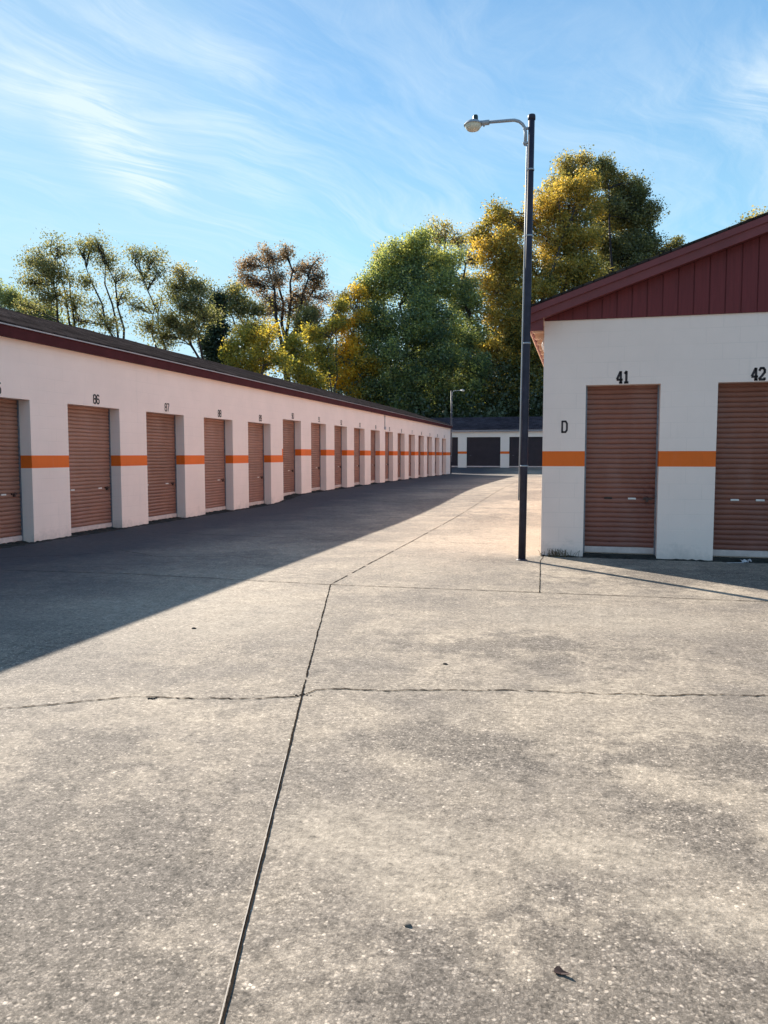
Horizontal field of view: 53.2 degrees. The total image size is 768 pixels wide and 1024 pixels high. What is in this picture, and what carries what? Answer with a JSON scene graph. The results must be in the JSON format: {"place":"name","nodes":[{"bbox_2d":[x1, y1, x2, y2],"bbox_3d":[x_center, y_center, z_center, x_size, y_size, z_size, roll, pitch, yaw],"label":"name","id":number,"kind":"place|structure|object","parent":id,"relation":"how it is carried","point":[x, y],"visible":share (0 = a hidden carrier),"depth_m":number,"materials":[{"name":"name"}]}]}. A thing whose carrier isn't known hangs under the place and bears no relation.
{"place":"outdoors","nodes":[
{"label":"outdoors","id":0,"kind":"place"},
{"bbox_2d":[0,467,767,1023],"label":"concrete yard","id":1,"kind":"structure","parent":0,"point":[504,853],"depth_m":3.39,"materials":[{"name":"grey concrete"}]},
{"bbox_2d":[0,474,447,548],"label":"wall foot dirt","id":2,"kind":"structure","parent":1,"relation":"on","point":[82,534],"depth_m":16.29,"materials":[{"name":"brown soil"}]},
{"bbox_2d":[0,307,452,543],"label":"storage building","id":3,"kind":"structure","parent":1,"relation":"on","point":[98,430],"depth_m":16.22,"materials":[{"name":"beige paint"}]},
{"bbox_2d":[0,399,23,543],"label":"roll up door","id":4,"kind":"structure","parent":3,"relation":"in","point":[11,514],"depth_m":12.07,"materials":[{"name":"brown paint"}]},
{"bbox_2d":[67,405,112,532],"bbox_3d":[-5.399,-0.786,13.902,0.065,2.277,1.544,1,4,14],"label":"roll up door","id":5,"kind":"structure","parent":3,"relation":"in","point":[89,439],"depth_m":14.03,"materials":[{"name":"brown paint"}]},
{"bbox_2d":[146,413,176,520],"bbox_3d":[-4.796,-0.961,16.264,0.065,2.277,1.544,1,4,14],"label":"roll up door","id":6,"kind":"structure","parent":3,"relation":"in","point":[160,428],"depth_m":16.43,"materials":[{"name":"brown paint"}]},
{"bbox_2d":[204,418,225,511],"bbox_3d":[-4.193,-1.137,18.627,0.065,2.277,1.544,1,4,14],"label":"roll up door","id":7,"kind":"structure","parent":3,"relation":"in","point":[214,430],"depth_m":18.84,"materials":[{"name":"brown paint"}]},
{"bbox_2d":[248,423,264,505],"bbox_3d":[-3.590,-1.312,20.990,0.065,2.277,1.544,1,4,14],"label":"roll up door","id":8,"kind":"structure","parent":3,"relation":"in","point":[255,431],"depth_m":21.24,"materials":[{"name":"brown paint"}]},
{"bbox_2d":[283,420,294,495],"bbox_3d":[-2.987,-1.647,23.342,0.065,2.317,1.544,1,4,14],"label":"roll up door","id":9,"kind":"structure","parent":3,"relation":"in","point":[288,426],"depth_m":23.62,"materials":[{"name":"brown paint"}]},
{"bbox_2d":[311,423,320,490],"bbox_3d":[-2.385,-1.845,25.703,0.065,2.272,1.544,1,4,14],"label":"roll up door","id":10,"kind":"structure","parent":3,"relation":"in","point":[315,428],"depth_m":26.02,"materials":[{"name":"brown paint"}]},
{"bbox_2d":[334,426,341,486],"bbox_3d":[-1.782,-2.021,28.066,0.065,2.272,1.544,1,4,14],"label":"roll up door","id":11,"kind":"structure","parent":3,"relation":"in","point":[337,430],"depth_m":28.44,"materials":[{"name":"brown paint"}]},
{"bbox_2d":[354,428,359,484],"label":"roll up door","id":12,"kind":"structure","parent":3,"relation":"in","point":[356,431],"depth_m":30.83,"materials":[{"name":"brown paint"}]},
{"bbox_2d":[371,430,374,482],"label":"roll up door","id":13,"kind":"structure","parent":3,"relation":"in","point":[372,432],"depth_m":33.21,"materials":[{"name":"brown paint"}]},
{"bbox_2d":[385,432,388,480],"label":"roll up door","id":14,"kind":"structure","parent":3,"relation":"in","point":[386,433],"depth_m":35.64,"materials":[{"name":"brown paint"}]},
{"bbox_2d":[398,434,400,478],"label":"roll up door","id":15,"kind":"structure","parent":3,"relation":"in","point":[399,435],"depth_m":38.10,"materials":[{"name":"brown paint"}]},
{"bbox_2d":[409,435,410,477],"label":"roll up door","id":16,"kind":"structure","parent":3,"relation":"in","point":[409,435],"depth_m":40.46,"materials":[{"name":"brown paint"}]},
{"bbox_2d":[418,436,419,476],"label":"roll up door","id":17,"kind":"structure","parent":3,"relation":"in","point":[418,436],"depth_m":42.74,"materials":[{"name":"brown paint"}]},
{"bbox_2d":[427,437,428,475],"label":"roll up door","id":18,"kind":"structure","parent":3,"relation":"in","point":[427,437],"depth_m":45.24,"materials":[{"name":"brown paint"}]},
{"bbox_2d":[435,438,435,474],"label":"roll up door","id":19,"kind":"structure","parent":3,"relation":"in","point":[435,438],"depth_m":47.61,"materials":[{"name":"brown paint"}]},
{"bbox_2d":[442,439,442,473],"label":"roll up door","id":20,"kind":"structure","parent":3,"relation":"in","point":[442,439],"depth_m":50.01,"materials":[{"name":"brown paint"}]},
{"bbox_2d":[218,753,286,1023],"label":"joint strip","id":21,"kind":"object","parent":1,"relation":"on","point":[249,900],"visible":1,"depth_m":2.39,"materials":[{"name":"black rubber"}]},
{"bbox_2d":[220,696,301,1023],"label":"joint dirt","id":22,"kind":"structure","parent":1,"relation":"on","point":[241,939],"depth_m":2.47,"materials":[{"name":"black soil"}]},
{"bbox_2d":[301,585,330,695],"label":"joint dirt","id":23,"kind":"structure","parent":1,"relation":"on","point":[314,646],"depth_m":5.49,"materials":[{"name":"black soil"}]},
{"bbox_2d":[1,688,759,708],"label":"slab crack","id":24,"kind":"object","parent":1,"relation":"on","point":[382,690],"visible":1,"depth_m":4.49,"materials":[{"name":"black concrete"}]},
{"bbox_2d":[15,570,767,601],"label":"joint dirt","id":25,"kind":"structure","parent":1,"relation":"on","point":[435,588],"depth_m":7.99,"materials":[{"name":"brown soil"}]},
{"bbox_2d":[335,487,504,581],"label":"joint dirt","id":26,"kind":"structure","parent":1,"relation":"on","point":[409,542],"depth_m":12.14,"materials":[{"name":"brown soil"}]},
{"bbox_2d":[450,389,464,473],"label":"lamp post","id":27,"kind":"object","parent":1,"relation":"on","point":[462,390],"visible":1,"depth_m":52.83,"materials":[{"name":"grey metal"}]},
{"bbox_2d":[464,113,535,560],"bbox_3d":[1.490,-2.211,10.124,0.921,5.910,0.244,1,4,14],"label":"lamp post","id":28,"kind":"object","parent":1,"relation":"on","point":[474,124],"visible":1,"depth_m":9.98,"materials":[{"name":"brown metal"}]},
{"bbox_2d":[538,548,579,557],"bbox_3d":[2.405,0.558,10.563,0.568,0.121,0.077,1,4,14],"label":"weed clump","id":29,"kind":"object","parent":1,"relation":"on","point":[555,554],"visible":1,"depth_m":10.56,"materials":[{"name":"plant"}]},
{"bbox_2d":[554,966,570,974],"bbox_3d":[0.483,1.242,2.077,0.046,0.010,0.023,2,5,21],"label":"fallen leaf","id":30,"kind":"object","parent":1,"relation":"on","point":[559,970],"visible":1,"depth_m":2.08,"materials":[{"name":"brown plant"}]},
{"bbox_2d":[530,212,767,561],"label":"storage building","id":31,"kind":"structure","parent":1,"relation":"on","point":[655,413],"depth_m":10.17,"materials":[{"name":"beige paint"}]},
{"bbox_2d":[583,385,659,554],"bbox_3d":[3.235,-0.581,10.498,0.979,2.327,0.066,1,4,14],"label":"roll up door","id":32,"kind":"structure","parent":31,"relation":"in","point":[622,422],"depth_m":10.51,"materials":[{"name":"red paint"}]},
{"bbox_2d":[713,383,767,556],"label":"roll up door","id":33,"kind":"structure","parent":31,"relation":"in","point":[741,470],"depth_m":10.13,"materials":[{"name":"red paint"}]},
{"bbox_2d":[542,554,767,562],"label":"wall foot dirt","id":34,"kind":"structure","parent":1,"relation":"on","point":[621,557],"depth_m":10.28,"materials":[{"name":"brown soil"}]},
{"bbox_2d":[731,559,751,562],"bbox_3d":[4.617,0.634,9.980,0.333,0.048,0.076,0,4,0],"label":"plastic scrap","id":35,"kind":"object","parent":1,"relation":"on","point":[744,560],"visible":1,"depth_m":9.97,"materials":[{"name":"white plastic"}]},
{"bbox_2d":[0,0,767,391],"label":"sky","id":36,"kind":"structure","parent":0,"point":[208,131],"materials":[{"name":"blue"}]},
{"label":"ground","id":37,"kind":"structure","parent":0,"visible":0},
{"bbox_2d":[0,278,70,324],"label":"pale tree","id":38,"kind":"object","parent":37,"relation":"on","point":[5,301],"visible":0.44,"depth_m":59.48,"materials":[{"name":"green plant"}]},
{"bbox_2d":[6,227,96,326],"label":"locust tree","id":39,"kind":"object","parent":37,"relation":"on","point":[49,270],"visible":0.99,"depth_m":49.73,"materials":[{"name":"green plant"}]},
{"bbox_2d":[55,224,138,338],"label":"locust tree","id":40,"kind":"object","parent":37,"relation":"on","point":[95,247],"visible":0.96,"depth_m":49.72,"materials":[{"name":"green plant"}]},
{"bbox_2d":[115,240,174,349],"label":"locust tree","id":41,"kind":"object","parent":37,"relation":"on","point":[150,260],"visible":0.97,"depth_m":49.84,"materials":[{"name":"green plant"}]},
{"bbox_2d":[146,259,229,358],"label":"locust tree","id":42,"kind":"object","parent":37,"relation":"on","point":[184,306],"visible":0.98,"depth_m":49.73,"materials":[{"name":"green plant"}]},
{"bbox_2d":[193,286,235,364],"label":"evergreen tree","id":43,"kind":"object","parent":37,"relation":"on","point":[212,343],"visible":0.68,"depth_m":65.30,"materials":[{"name":"green plant"}]},
{"bbox_2d":[217,316,301,374],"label":"young tree","id":44,"kind":"object","parent":37,"relation":"on","point":[253,362],"visible":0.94,"depth_m":61.55,"materials":[{"name":"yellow plant"}]},
{"bbox_2d":[206,279,333,362],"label":"broadleaf tree","id":45,"kind":"object","parent":37,"relation":"on","point":[243,305],"visible":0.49,"depth_m":75.95,"materials":[{"name":"green plant"}]},
{"bbox_2d":[228,239,337,381],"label":"oak tree","id":46,"kind":"object","parent":37,"relation":"on","point":[257,284],"visible":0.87,"depth_m":87.48,"materials":[{"name":"brown plant"}]},
{"bbox_2d":[271,326,335,389],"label":"young tree","id":47,"kind":"object","parent":37,"relation":"on","point":[306,375],"visible":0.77,"depth_m":66.53,"materials":[{"name":"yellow plant"}]},
{"bbox_2d":[298,294,353,392],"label":"young tree","id":48,"kind":"object","parent":37,"relation":"on","point":[324,364],"visible":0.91,"depth_m":72.60,"materials":[{"name":"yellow plant"}]},
{"bbox_2d":[323,278,387,401],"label":"golden tree","id":49,"kind":"object","parent":37,"relation":"on","point":[349,343],"visible":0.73,"depth_m":76.06,"materials":[{"name":"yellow plant"}]},
{"bbox_2d":[270,269,543,417],"bbox_3d":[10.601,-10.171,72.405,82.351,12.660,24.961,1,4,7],"label":"undergrowth","id":50,"kind":"object","parent":37,"relation":"on","point":[500,406],"visible":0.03,"depth_m":74.12,"materials":[{"name":"green plant"}]},
{"bbox_2d":[345,218,496,417],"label":"broadleaf tree","id":51,"kind":"object","parent":37,"relation":"on","point":[426,330],"visible":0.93,"depth_m":75.60,"materials":[{"name":"green plant"}]},
{"bbox_2d":[366,214,487,390],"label":"broadleaf tree","id":52,"kind":"object","parent":37,"relation":"on","point":[459,239],"visible":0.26,"depth_m":91.26,"materials":[{"name":"green plant"}]},
{"bbox_2d":[430,416,542,467],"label":"storage building","id":53,"kind":"structure","parent":37,"relation":"on","point":[485,441],"depth_m":59.84,"materials":[{"name":"white paint"}]},
{"bbox_2d":[452,437,457,466],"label":"roll up door","id":54,"kind":"structure","parent":53,"relation":"in","point":[454,439],"depth_m":60.45,"materials":[{"name":"black paint"}]},
{"bbox_2d":[467,437,499,466],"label":"roll up door","id":55,"kind":"structure","parent":53,"relation":"in","point":[481,451],"depth_m":59.89,"materials":[{"name":"black paint"}]},
{"bbox_2d":[509,437,542,466],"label":"roll up door","id":56,"kind":"structure","parent":53,"relation":"in","point":[535,444],"depth_m":59.02,"materials":[{"name":"black paint"}]},
{"bbox_2d":[463,166,612,416],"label":"sycamore tree","id":57,"kind":"object","parent":37,"relation":"on","point":[566,236],"visible":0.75,"depth_m":80.65,"materials":[{"name":"yellow plant"}]},
{"bbox_2d":[534,144,688,280],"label":"sycamore tree","id":58,"kind":"object","parent":37,"relation":"on","point":[629,218],"visible":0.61,"depth_m":84.81,"materials":[{"name":"green plant"}]},
{"bbox_2d":[726,204,767,227],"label":"broadleaf tree","id":59,"kind":"object","parent":37,"relation":"on","point":[748,217],"visible":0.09,"depth_m":65.83,"materials":[{"name":"green plant"}]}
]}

